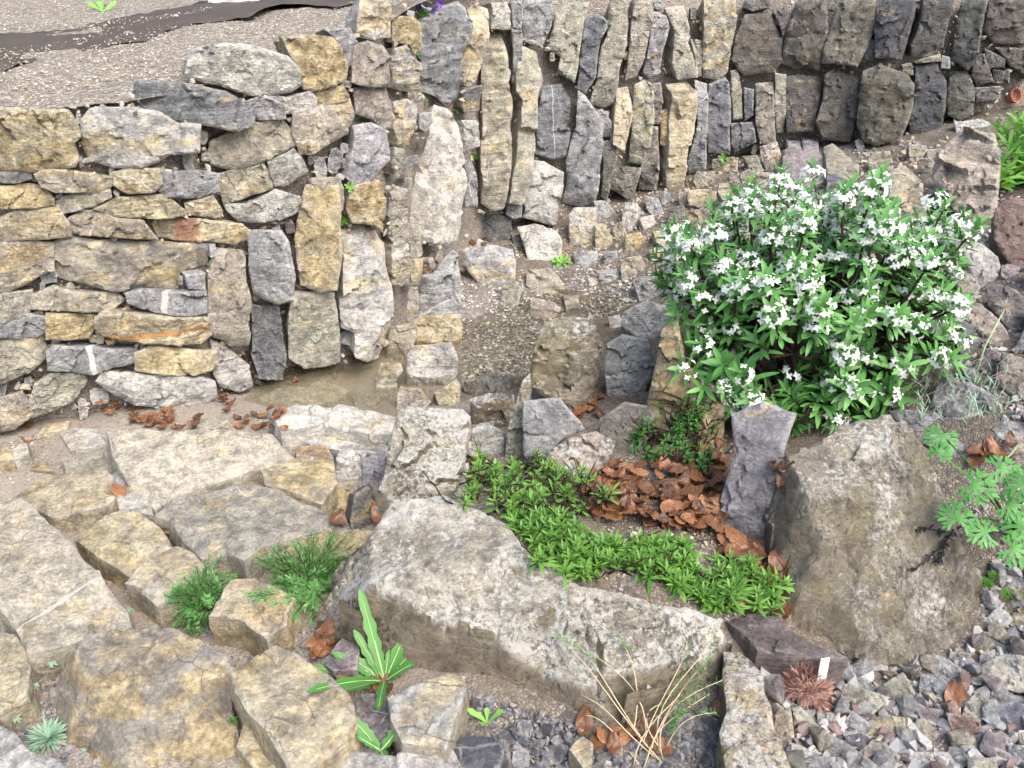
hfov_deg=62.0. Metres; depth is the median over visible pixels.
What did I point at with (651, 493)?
dead leaf
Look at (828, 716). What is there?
rubble stone
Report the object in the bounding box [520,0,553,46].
upright stone
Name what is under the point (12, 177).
wall stone
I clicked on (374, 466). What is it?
paving slab
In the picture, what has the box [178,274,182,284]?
wedge stone
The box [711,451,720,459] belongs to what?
dead leaf
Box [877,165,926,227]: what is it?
rubble stone
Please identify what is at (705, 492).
dead leaf
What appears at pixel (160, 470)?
paving slab
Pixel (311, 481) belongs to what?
paving slab
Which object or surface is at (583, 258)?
pond stone
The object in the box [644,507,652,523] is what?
dead leaf
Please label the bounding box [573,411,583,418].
dead leaf
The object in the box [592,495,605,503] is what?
dead leaf
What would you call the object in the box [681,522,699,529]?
dead leaf
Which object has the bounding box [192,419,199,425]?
dead leaf
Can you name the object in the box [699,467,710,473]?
dead leaf
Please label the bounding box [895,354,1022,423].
grassy tuft
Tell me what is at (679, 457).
dead leaf
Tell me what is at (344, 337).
wedge stone
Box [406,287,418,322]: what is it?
pond stone
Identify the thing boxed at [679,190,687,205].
rubble stone
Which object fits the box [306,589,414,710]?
toothed weed
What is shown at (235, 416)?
dead leaf
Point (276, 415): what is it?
dead leaf
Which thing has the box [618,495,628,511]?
dead leaf
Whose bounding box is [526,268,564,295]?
pond stone
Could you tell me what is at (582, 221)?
pond stone
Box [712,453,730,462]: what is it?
dead leaf
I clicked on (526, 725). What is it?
slate piece
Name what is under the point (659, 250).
rubble stone
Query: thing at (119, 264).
wall stone
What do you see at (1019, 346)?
slope stone
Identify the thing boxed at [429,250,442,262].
wedge stone
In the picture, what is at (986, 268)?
slope stone
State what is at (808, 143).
rubble stone
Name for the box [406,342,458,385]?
pond stone
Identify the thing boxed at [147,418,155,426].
dead leaf
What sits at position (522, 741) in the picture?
stone chip
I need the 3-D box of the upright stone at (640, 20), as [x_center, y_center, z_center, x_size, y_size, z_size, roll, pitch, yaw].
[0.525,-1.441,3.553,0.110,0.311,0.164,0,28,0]
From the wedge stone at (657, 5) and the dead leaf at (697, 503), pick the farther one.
the wedge stone at (657, 5)
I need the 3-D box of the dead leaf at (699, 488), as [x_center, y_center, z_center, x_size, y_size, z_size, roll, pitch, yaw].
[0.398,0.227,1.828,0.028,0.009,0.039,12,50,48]
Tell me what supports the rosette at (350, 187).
on the upright stone at (365, 203)
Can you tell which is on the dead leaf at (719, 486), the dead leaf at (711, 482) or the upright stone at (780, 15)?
the dead leaf at (711, 482)
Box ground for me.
[0,105,1023,767]
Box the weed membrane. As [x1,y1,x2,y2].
[0,0,358,70]
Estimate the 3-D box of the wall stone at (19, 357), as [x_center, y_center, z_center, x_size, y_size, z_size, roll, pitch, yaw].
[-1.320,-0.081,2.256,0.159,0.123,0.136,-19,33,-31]
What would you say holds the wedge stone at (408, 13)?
on the upright stone at (406, 30)
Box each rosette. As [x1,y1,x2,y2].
[23,716,67,754]
[341,214,349,225]
[344,182,354,192]
[472,149,477,160]
[550,254,571,268]
[718,153,728,164]
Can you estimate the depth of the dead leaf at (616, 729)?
1.41 m
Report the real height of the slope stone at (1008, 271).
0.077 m
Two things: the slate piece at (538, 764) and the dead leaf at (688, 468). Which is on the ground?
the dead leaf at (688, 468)
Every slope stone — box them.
[889,410,943,430]
[923,428,970,458]
[931,375,996,419]
[952,272,979,302]
[954,319,984,354]
[960,242,1000,285]
[960,303,1010,346]
[960,360,980,380]
[975,348,1000,371]
[985,284,1023,331]
[988,197,1023,266]
[993,421,1023,440]
[994,352,1023,399]
[999,264,1019,279]
[1002,439,1023,468]
[1014,325,1023,351]
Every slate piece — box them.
[467,715,476,724]
[482,711,505,721]
[492,725,515,745]
[512,748,529,767]
[517,720,533,734]
[523,737,544,754]
[530,760,549,767]
[540,719,554,738]
[550,744,566,764]
[595,761,606,767]
[600,744,622,757]
[630,752,649,767]
[656,729,680,743]
[666,746,684,762]
[681,713,695,729]
[696,736,717,750]
[696,750,712,765]
[698,714,720,731]
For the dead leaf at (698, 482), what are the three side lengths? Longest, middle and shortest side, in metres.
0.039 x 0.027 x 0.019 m
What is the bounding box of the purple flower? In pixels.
[415,0,443,17]
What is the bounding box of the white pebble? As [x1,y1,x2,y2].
[466,441,471,454]
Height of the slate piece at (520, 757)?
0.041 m
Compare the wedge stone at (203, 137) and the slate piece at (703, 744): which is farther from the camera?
the wedge stone at (203, 137)
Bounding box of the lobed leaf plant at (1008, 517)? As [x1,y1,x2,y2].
[923,423,1023,569]
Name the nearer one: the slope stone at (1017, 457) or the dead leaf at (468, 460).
the slope stone at (1017, 457)
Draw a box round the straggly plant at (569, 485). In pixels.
[422,438,646,520]
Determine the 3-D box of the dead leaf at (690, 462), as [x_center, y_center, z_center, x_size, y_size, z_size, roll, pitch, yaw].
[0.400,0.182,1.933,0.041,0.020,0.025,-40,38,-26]
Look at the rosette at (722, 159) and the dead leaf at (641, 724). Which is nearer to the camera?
the dead leaf at (641, 724)
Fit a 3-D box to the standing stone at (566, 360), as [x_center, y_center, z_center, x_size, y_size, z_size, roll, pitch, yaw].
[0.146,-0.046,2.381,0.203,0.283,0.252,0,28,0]
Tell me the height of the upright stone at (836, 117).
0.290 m
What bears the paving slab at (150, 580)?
on the ground
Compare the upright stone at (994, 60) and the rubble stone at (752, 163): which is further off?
the rubble stone at (752, 163)
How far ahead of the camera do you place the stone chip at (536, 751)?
1.39 m
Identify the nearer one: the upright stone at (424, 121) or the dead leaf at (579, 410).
the dead leaf at (579, 410)
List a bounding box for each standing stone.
[376,406,471,515]
[451,463,468,498]
[461,373,525,394]
[469,422,503,457]
[470,393,514,427]
[504,373,531,458]
[523,398,583,464]
[530,316,602,411]
[538,431,615,479]
[599,402,652,445]
[604,334,654,395]
[620,300,672,340]
[646,320,724,451]
[720,401,796,538]
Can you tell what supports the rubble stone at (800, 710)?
on the ground
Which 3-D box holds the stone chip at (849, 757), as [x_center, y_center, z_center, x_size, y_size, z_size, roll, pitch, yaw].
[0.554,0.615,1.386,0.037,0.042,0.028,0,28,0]
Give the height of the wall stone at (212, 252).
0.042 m
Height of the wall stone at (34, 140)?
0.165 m
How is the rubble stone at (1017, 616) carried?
on the ground
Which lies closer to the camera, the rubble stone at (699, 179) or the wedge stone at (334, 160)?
the wedge stone at (334, 160)
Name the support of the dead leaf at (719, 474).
on the dead leaf at (719, 486)
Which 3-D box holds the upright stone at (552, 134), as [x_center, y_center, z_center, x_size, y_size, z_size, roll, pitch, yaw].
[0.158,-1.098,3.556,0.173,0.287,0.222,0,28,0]
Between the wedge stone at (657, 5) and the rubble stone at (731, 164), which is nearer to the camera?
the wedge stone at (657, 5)
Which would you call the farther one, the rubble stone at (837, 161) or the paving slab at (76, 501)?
the rubble stone at (837, 161)
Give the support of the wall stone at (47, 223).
on the wall stone at (119, 264)
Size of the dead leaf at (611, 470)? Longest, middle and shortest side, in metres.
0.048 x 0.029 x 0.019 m
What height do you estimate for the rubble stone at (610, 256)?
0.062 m
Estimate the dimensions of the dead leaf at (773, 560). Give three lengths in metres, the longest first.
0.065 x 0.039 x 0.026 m
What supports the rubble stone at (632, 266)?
on the ground
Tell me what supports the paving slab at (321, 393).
on the ground
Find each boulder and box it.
[50,624,239,767]
[317,495,731,724]
[714,652,790,767]
[726,614,847,690]
[763,414,982,666]
[931,126,1000,221]
[953,119,990,132]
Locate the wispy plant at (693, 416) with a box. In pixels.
[627,384,733,475]
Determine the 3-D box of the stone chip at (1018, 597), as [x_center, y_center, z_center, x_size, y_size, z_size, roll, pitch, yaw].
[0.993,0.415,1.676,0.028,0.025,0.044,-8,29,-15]
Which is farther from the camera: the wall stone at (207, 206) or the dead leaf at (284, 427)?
the wall stone at (207, 206)
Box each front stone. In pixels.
[322,639,361,687]
[339,752,396,767]
[355,694,393,754]
[387,674,469,761]
[396,750,461,767]
[453,735,505,767]
[568,737,592,767]
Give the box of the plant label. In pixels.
[816,657,829,683]
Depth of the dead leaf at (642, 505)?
1.78 m
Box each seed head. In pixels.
[973,297,1015,383]
[999,430,1023,476]
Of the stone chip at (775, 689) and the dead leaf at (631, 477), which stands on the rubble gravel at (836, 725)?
the stone chip at (775, 689)
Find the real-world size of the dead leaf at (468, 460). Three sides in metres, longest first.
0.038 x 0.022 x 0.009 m
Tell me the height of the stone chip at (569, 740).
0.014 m
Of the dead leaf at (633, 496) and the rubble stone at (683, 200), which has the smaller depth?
the dead leaf at (633, 496)
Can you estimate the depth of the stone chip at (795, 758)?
1.36 m
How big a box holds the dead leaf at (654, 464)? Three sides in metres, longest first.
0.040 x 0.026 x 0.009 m
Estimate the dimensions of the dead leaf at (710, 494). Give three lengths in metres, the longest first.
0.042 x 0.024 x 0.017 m
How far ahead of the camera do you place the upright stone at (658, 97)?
3.56 m
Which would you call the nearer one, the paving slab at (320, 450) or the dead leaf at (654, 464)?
the dead leaf at (654, 464)
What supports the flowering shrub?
on the ground
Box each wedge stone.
[0,382,6,395]
[23,374,31,385]
[40,269,56,283]
[40,281,44,289]
[76,113,81,124]
[77,396,88,419]
[79,155,83,167]
[89,331,97,342]
[89,385,108,404]
[97,333,103,344]
[108,166,114,176]
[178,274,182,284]
[179,155,194,169]
[199,149,209,161]
[200,130,207,144]
[285,218,294,233]
[305,155,313,164]
[312,155,326,177]
[326,147,342,172]
[337,143,348,152]
[338,80,351,87]
[340,158,344,168]
[340,330,349,344]
[395,177,412,187]
[399,10,414,16]
[401,91,415,99]
[405,155,419,165]
[406,241,422,258]
[421,257,435,269]
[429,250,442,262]
[549,52,554,61]
[653,1,662,10]
[688,7,695,20]
[750,144,756,154]
[828,2,835,11]
[900,63,913,74]
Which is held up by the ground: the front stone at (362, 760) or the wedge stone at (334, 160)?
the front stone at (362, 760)
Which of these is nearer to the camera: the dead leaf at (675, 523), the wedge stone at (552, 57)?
the dead leaf at (675, 523)
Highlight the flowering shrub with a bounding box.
[646,156,997,442]
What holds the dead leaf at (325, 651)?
on the ground
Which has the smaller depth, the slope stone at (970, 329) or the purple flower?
the slope stone at (970, 329)
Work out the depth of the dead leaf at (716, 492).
1.85 m
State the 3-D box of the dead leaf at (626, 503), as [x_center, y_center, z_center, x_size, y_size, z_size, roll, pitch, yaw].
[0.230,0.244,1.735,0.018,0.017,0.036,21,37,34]
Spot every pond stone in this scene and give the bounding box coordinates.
[335,224,393,361]
[376,363,402,399]
[382,238,412,285]
[386,322,416,360]
[396,386,431,409]
[404,258,422,286]
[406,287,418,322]
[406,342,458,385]
[414,313,461,346]
[418,250,461,315]
[433,380,460,405]
[463,244,515,284]
[481,214,511,242]
[500,283,523,308]
[510,233,522,246]
[517,224,561,260]
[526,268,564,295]
[530,297,561,319]
[562,295,579,313]
[569,207,596,247]
[572,250,597,267]
[588,277,598,285]
[593,200,615,221]
[595,223,611,250]
[598,268,619,283]
[609,315,620,327]
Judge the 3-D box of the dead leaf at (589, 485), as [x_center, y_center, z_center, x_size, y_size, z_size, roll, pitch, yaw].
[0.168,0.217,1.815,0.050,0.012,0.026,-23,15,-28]
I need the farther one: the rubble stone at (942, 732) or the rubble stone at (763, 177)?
the rubble stone at (763, 177)
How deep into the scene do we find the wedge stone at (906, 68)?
3.46 m
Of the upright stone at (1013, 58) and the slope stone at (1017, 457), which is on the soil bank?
the upright stone at (1013, 58)
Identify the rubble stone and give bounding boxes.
[604,251,617,263]
[612,222,626,239]
[621,255,645,281]
[622,202,640,231]
[623,232,645,250]
[633,276,656,301]
[637,215,654,229]
[645,195,663,215]
[649,247,663,260]
[651,231,668,246]
[660,191,670,202]
[668,206,684,230]
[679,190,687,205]
[687,189,716,208]
[688,209,702,229]
[691,171,706,187]
[705,171,715,181]
[711,157,737,172]
[716,183,733,207]
[729,172,740,182]
[739,169,753,182]
[743,155,763,173]
[758,172,776,195]
[760,142,781,169]
[775,707,793,740]
[780,147,823,194]
[784,138,801,149]
[786,181,801,206]
[786,742,813,758]
[791,706,817,736]
[796,681,835,699]
[800,136,818,151]
[806,756,835,767]
[817,712,833,722]
[817,734,856,757]
[819,188,835,200]
[822,143,858,188]
[824,174,843,192]
[834,683,889,713]
[845,676,876,691]
[845,711,870,735]
[852,753,876,767]
[855,139,864,151]
[855,181,867,198]
[860,740,899,762]
[868,151,893,170]
[868,716,909,737]
[873,664,887,675]
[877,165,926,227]
[883,672,916,700]
[906,144,927,160]
[908,751,953,763]
[914,692,929,707]
[915,718,939,739]
[916,708,944,726]
[919,674,949,701]
[920,157,933,173]
[925,178,937,188]
[927,149,936,158]
[929,191,941,200]
[932,653,964,682]
[937,727,950,743]
[945,713,981,734]
[948,651,971,658]
[948,745,969,767]
[962,693,990,721]
[966,757,997,767]
[972,733,983,753]
[977,654,1023,693]
[979,650,994,665]
[980,631,996,651]
[981,607,1012,628]
[991,686,1011,703]
[993,702,1023,731]
[993,746,1010,759]
[997,730,1012,742]
[1000,644,1009,652]
[1006,575,1023,590]
[1008,744,1023,761]
[1011,605,1023,625]
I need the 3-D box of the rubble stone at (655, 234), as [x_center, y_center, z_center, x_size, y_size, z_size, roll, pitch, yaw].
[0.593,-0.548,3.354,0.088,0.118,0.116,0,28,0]
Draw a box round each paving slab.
[0,446,16,472]
[0,498,135,679]
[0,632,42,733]
[0,726,67,767]
[12,442,33,471]
[14,470,118,531]
[30,462,55,474]
[33,421,70,442]
[60,427,105,453]
[62,449,112,473]
[74,510,172,589]
[106,427,293,515]
[110,472,127,487]
[116,487,154,522]
[125,546,224,628]
[155,485,348,580]
[191,417,229,429]
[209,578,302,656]
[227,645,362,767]
[237,724,274,767]
[259,381,351,405]
[262,456,337,516]
[267,404,395,455]
[276,529,372,572]
[294,444,334,465]
[296,372,333,385]
[301,436,387,462]
[335,449,365,479]
[337,481,358,509]
[345,482,375,529]
[351,388,382,406]
[362,451,385,484]
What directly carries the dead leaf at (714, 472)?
on the dead leaf at (724, 472)
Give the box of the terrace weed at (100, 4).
[87,0,115,11]
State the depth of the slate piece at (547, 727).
1.42 m
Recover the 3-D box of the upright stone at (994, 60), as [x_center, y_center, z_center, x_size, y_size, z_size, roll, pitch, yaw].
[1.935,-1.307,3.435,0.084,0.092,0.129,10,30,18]
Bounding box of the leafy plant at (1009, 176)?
[986,109,1023,190]
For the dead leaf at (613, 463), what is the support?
on the dead leaf
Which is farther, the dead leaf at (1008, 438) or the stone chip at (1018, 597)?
the dead leaf at (1008, 438)
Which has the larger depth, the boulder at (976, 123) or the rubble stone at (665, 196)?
the rubble stone at (665, 196)
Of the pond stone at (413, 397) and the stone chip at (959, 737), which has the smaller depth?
the stone chip at (959, 737)
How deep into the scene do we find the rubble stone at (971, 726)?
1.44 m
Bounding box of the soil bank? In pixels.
[0,0,1023,423]
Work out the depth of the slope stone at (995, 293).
2.11 m
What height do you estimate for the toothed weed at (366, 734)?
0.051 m
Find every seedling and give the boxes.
[11,714,20,723]
[47,661,57,667]
[230,715,237,725]
[467,707,502,725]
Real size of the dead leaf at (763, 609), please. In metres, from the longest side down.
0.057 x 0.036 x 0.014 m
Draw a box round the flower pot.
[1004,88,1021,102]
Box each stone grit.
[0,419,376,604]
[501,136,948,289]
[592,435,769,620]
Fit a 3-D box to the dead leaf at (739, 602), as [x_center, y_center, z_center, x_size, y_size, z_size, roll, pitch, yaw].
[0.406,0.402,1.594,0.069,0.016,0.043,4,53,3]
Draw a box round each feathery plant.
[157,552,237,636]
[242,527,355,624]
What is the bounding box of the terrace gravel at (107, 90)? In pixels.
[0,0,426,108]
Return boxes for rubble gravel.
[759,566,1023,767]
[946,111,1023,419]
[966,401,1023,566]
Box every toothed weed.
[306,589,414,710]
[356,716,395,754]
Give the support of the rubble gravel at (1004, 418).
on the ground
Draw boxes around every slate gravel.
[18,676,100,767]
[192,620,321,664]
[467,689,718,767]
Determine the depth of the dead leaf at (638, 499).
1.78 m
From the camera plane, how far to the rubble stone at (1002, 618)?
1.65 m
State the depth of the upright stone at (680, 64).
3.54 m
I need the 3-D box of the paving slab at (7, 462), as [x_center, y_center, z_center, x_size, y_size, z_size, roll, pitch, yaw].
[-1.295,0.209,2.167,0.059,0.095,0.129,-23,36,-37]
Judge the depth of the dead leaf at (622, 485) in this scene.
1.83 m
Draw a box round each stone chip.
[465,726,471,735]
[469,698,480,708]
[498,739,505,747]
[505,761,514,767]
[508,725,516,734]
[518,735,527,746]
[531,746,540,758]
[541,749,553,763]
[550,735,560,745]
[563,718,573,728]
[565,736,574,747]
[596,751,612,763]
[621,762,628,767]
[639,749,648,759]
[648,763,658,767]
[661,761,671,767]
[682,734,691,741]
[693,709,705,718]
[693,730,707,738]
[704,746,715,756]
[706,731,718,740]
[763,674,787,704]
[770,702,783,717]
[785,749,806,767]
[793,713,803,725]
[798,686,816,705]
[810,726,833,752]
[834,695,849,715]
[841,751,862,767]
[843,664,852,680]
[844,733,870,746]
[851,657,873,676]
[855,699,872,716]
[872,749,895,767]
[877,686,892,699]
[880,670,896,678]
[881,732,894,742]
[895,726,921,750]
[896,695,925,716]
[898,753,909,762]
[900,664,920,680]
[917,689,937,703]
[919,654,939,675]
[929,761,945,767]
[942,700,961,719]
[947,729,976,746]
[958,670,970,690]
[961,695,972,710]
[962,662,982,674]
[968,634,983,648]
[979,731,1008,756]
[981,589,1002,611]
[981,673,1003,694]
[981,701,1000,725]
[988,622,1010,643]
[989,562,1007,586]
[1006,585,1023,601]
[1009,635,1023,655]
[1017,732,1023,744]
[1017,762,1023,767]
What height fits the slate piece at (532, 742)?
0.043 m
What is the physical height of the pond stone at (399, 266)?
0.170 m
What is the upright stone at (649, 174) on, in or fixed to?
on the ground
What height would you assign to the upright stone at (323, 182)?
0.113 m
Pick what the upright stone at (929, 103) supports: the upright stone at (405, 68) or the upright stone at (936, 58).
the upright stone at (936, 58)
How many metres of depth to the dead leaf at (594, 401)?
2.33 m
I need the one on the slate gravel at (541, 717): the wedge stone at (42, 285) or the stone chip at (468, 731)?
the stone chip at (468, 731)
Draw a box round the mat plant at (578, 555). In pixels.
[501,500,794,617]
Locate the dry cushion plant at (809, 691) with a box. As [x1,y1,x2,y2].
[782,662,836,714]
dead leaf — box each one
[20,422,33,427]
[20,435,35,442]
[104,408,114,413]
[109,398,118,403]
[110,483,126,497]
[128,411,139,415]
[136,416,147,421]
[142,418,153,425]
[144,412,157,415]
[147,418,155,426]
[155,418,165,422]
[156,419,166,428]
[161,405,172,412]
[161,527,169,533]
[165,410,170,416]
[174,424,185,429]
[191,412,203,418]
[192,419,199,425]
[222,397,235,403]
[222,403,230,410]
[233,413,242,419]
[234,422,244,428]
[239,419,250,423]
[250,411,257,416]
[251,423,263,428]
[257,412,267,417]
[271,411,280,420]
[276,404,283,412]
[279,425,287,430]
[292,376,299,383]
[305,634,316,647]
[310,635,325,658]
[312,645,331,656]
[315,630,334,645]
[316,619,336,635]
[321,632,336,647]
[329,507,345,526]
[336,675,347,678]
[369,674,384,693]
[370,672,389,680]
[371,500,381,522]
[373,683,379,693]
[386,682,393,692]
[466,458,472,464]
[572,406,583,415]
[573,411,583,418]
[575,705,592,736]
[581,482,598,492]
[586,496,601,512]
[587,395,597,406]
[587,404,598,411]
[590,468,599,474]
[590,732,603,751]
[592,475,612,484]
[592,486,601,494]
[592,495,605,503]
[592,506,604,519]
[595,407,604,417]
[596,727,609,744]
[600,474,618,484]
[601,466,622,477]
[602,501,616,510]
[605,497,619,508]
[605,501,622,520]
[606,468,617,478]
[606,496,616,503]
[606,730,620,754]
[607,458,622,466]
[609,726,632,743]
[617,477,624,488]
[617,485,627,492]
[617,504,635,514]
[618,467,624,477]
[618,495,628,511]
[619,462,627,469]
[619,483,636,491]
[619,497,630,508]
[619,727,633,745]
[623,475,638,480]
[625,463,634,473]
[625,480,635,491]
[626,719,641,736]
[629,478,644,484]
[630,468,648,475]
[630,489,643,503]
[633,495,648,502]
[633,506,646,513]
[634,460,646,468]
[635,503,648,509]
[636,716,655,747]
[637,507,654,516]
[638,480,654,493]
[639,491,656,495]
[640,496,652,503]
[643,518,658,526]
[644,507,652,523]
[646,510,658,519]
[648,736,673,754]
[650,457,659,467]
[650,478,663,485]
[650,485,662,496]
[652,512,669,522]
[655,469,663,478]
[658,480,674,486]
[659,454,673,469]
[659,478,678,486]
[659,492,670,500]
[660,499,673,512]
[663,483,675,498]
[664,463,686,473]
[667,515,680,529]
[667,522,675,530]
[668,499,692,510]
[668,509,683,515]
[669,488,686,499]
[670,473,681,477]
[674,515,685,524]
[676,451,684,460]
[677,480,683,489]
[678,470,690,486]
[679,486,695,495]
[680,509,694,524]
[681,467,693,473]
[681,513,696,521]
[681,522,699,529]
[684,456,694,466]
[686,517,709,528]
[687,527,698,531]
[688,494,710,503]
[688,498,708,511]
[689,446,706,452]
[690,470,704,481]
[691,463,705,477]
[691,480,702,485]
[691,499,704,515]
[693,484,703,495]
[695,494,710,514]
[698,430,707,442]
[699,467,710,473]
[701,487,709,496]
[701,512,725,526]
[704,479,715,486]
[705,476,726,490]
[706,490,721,498]
[707,491,715,498]
[707,520,726,532]
[709,466,724,477]
[709,494,719,504]
[710,447,721,455]
[710,500,719,513]
[710,508,731,518]
[710,700,721,718]
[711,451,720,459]
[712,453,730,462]
[712,465,727,475]
[713,592,746,608]
[715,436,724,448]
[715,471,723,482]
[715,540,728,553]
[716,533,748,548]
[718,463,727,471]
[724,524,745,544]
[724,542,743,557]
[734,548,760,561]
[739,565,759,578]
[742,604,753,612]
[744,535,758,550]
[747,536,765,549]
[749,576,773,600]
[752,542,767,557]
[762,596,781,610]
[768,549,789,579]
[768,606,788,618]
[769,461,794,469]
[776,474,784,487]
[778,456,787,472]
[781,600,793,620]
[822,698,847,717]
[944,679,967,714]
[967,443,985,455]
[967,454,986,468]
[983,437,1003,455]
[987,436,1012,458]
[1005,430,1016,447]
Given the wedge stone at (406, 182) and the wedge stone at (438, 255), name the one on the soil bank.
the wedge stone at (406, 182)
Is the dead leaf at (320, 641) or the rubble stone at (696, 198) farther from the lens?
the rubble stone at (696, 198)
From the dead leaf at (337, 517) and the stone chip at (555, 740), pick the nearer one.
the stone chip at (555, 740)
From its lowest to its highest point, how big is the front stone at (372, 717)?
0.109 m
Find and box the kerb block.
[208,0,258,2]
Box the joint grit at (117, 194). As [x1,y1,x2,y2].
[3,0,1018,413]
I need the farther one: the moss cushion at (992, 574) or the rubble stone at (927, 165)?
the rubble stone at (927, 165)
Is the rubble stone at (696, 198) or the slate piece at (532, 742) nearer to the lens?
the slate piece at (532, 742)
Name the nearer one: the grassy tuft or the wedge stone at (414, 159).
the grassy tuft
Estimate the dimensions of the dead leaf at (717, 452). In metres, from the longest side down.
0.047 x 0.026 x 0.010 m
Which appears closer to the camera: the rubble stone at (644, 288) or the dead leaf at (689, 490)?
the dead leaf at (689, 490)
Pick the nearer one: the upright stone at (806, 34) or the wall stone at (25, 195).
the wall stone at (25, 195)
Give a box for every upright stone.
[205,247,251,345]
[209,338,252,391]
[247,229,295,304]
[249,304,286,379]
[284,289,340,368]
[294,184,341,292]
[312,176,343,210]
[339,122,389,184]
[341,179,386,231]
[345,0,391,40]
[346,40,391,87]
[350,87,394,128]
[382,186,408,241]
[383,15,421,55]
[383,147,405,176]
[386,45,422,90]
[386,99,417,146]
[410,105,466,249]
[415,112,432,132]
[416,1,473,108]
[453,85,481,112]
[456,120,479,150]
[460,5,489,87]
[462,159,477,207]
[477,34,512,210]
[482,2,510,29]
[505,204,521,218]
[507,46,542,204]
[508,0,523,28]
[509,27,522,82]
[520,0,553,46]
[522,160,563,225]
[535,84,570,159]
[546,2,588,82]
[562,90,603,206]
[577,14,607,92]
[590,0,627,107]
[596,109,611,136]
[601,140,618,200]
[608,87,632,150]
[610,166,640,198]
[622,0,653,79]
[628,79,654,164]
[638,126,659,189]
[641,11,669,77]
[653,82,662,123]
[656,109,667,147]
[658,82,697,189]
[663,5,697,79]
[688,39,702,76]
[688,80,708,173]
[698,0,737,79]
[706,77,730,153]
[724,69,742,119]
[731,12,782,75]
[731,122,756,151]
[741,0,770,12]
[744,87,753,119]
[755,82,775,143]
[772,3,788,36]
[772,73,785,132]
[781,0,828,70]
[785,74,820,132]
[815,67,858,141]
[821,0,876,66]
[857,63,914,145]
[859,39,878,63]
[874,0,915,59]
[905,0,954,57]
[908,63,946,134]
[912,54,941,64]
[937,55,949,69]
[946,70,974,120]
[952,0,987,69]
[971,53,992,86]
[975,86,1000,102]
[982,48,1004,67]
[983,0,1023,44]
[993,69,1009,83]
[994,47,1023,76]
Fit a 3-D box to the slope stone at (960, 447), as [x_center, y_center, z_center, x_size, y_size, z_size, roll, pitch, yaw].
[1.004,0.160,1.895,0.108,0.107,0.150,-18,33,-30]
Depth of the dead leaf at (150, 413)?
2.36 m
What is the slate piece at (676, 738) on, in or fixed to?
on the slate gravel at (541, 717)
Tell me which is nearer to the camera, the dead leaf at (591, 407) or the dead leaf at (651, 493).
the dead leaf at (651, 493)
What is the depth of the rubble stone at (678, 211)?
3.40 m
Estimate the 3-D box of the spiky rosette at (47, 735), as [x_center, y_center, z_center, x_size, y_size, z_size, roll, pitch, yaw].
[-0.774,0.590,1.429,0.082,0.039,0.078,-7,29,-13]
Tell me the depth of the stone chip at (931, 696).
1.51 m
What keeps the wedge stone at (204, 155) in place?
on the wall stone at (191, 184)
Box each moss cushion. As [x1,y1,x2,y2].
[980,576,994,588]
[987,570,1000,579]
[1000,587,1023,602]
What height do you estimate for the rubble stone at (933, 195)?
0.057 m
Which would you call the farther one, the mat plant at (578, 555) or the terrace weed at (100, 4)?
the terrace weed at (100, 4)
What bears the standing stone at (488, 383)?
on the ground
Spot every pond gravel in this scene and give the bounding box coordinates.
[375,406,511,494]
[458,264,637,389]
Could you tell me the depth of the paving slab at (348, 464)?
2.13 m
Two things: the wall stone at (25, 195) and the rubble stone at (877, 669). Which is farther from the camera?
the wall stone at (25, 195)
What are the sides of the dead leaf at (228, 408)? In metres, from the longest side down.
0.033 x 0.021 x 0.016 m
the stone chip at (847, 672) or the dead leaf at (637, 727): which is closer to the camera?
the dead leaf at (637, 727)
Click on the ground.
(950, 475)
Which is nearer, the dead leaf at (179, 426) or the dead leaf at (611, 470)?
the dead leaf at (611, 470)
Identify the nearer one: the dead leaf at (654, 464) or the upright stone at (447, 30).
the dead leaf at (654, 464)
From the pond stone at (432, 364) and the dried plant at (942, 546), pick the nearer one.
the dried plant at (942, 546)
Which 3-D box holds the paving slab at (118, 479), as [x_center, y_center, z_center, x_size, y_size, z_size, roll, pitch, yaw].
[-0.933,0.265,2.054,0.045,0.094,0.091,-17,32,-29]
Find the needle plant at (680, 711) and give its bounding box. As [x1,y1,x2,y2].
[546,630,726,767]
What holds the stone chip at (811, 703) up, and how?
on the rubble gravel at (836, 725)
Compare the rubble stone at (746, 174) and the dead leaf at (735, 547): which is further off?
the rubble stone at (746, 174)
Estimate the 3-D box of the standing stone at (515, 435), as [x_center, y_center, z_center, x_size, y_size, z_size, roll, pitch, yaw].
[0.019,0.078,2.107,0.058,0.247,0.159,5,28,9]
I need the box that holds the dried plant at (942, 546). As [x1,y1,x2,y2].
[907,524,961,571]
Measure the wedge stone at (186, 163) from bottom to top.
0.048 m
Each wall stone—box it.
[0,107,80,172]
[0,171,31,182]
[0,182,54,209]
[0,206,72,241]
[0,240,54,292]
[0,286,32,324]
[0,310,47,338]
[0,334,47,383]
[0,389,32,431]
[29,371,86,417]
[30,283,125,312]
[33,168,112,192]
[45,310,95,339]
[45,340,136,375]
[52,234,207,291]
[54,189,111,213]
[67,208,158,239]
[80,106,201,168]
[94,192,186,218]
[94,306,211,346]
[95,367,216,408]
[112,166,162,193]
[124,287,207,316]
[130,79,255,132]
[134,344,218,376]
[151,217,249,244]
[157,169,220,198]
[180,268,205,289]
[182,194,222,217]
[183,42,300,97]
[207,119,296,169]
[207,242,216,257]
[216,162,272,202]
[222,188,301,222]
[243,95,285,119]
[265,148,308,186]
[273,34,347,91]
[283,90,317,113]
[288,98,354,154]
[313,85,348,104]
[315,28,357,66]
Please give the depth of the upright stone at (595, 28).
3.46 m
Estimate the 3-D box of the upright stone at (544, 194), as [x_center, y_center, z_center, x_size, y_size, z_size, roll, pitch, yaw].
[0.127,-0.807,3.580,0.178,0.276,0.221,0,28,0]
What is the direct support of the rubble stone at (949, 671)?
on the ground

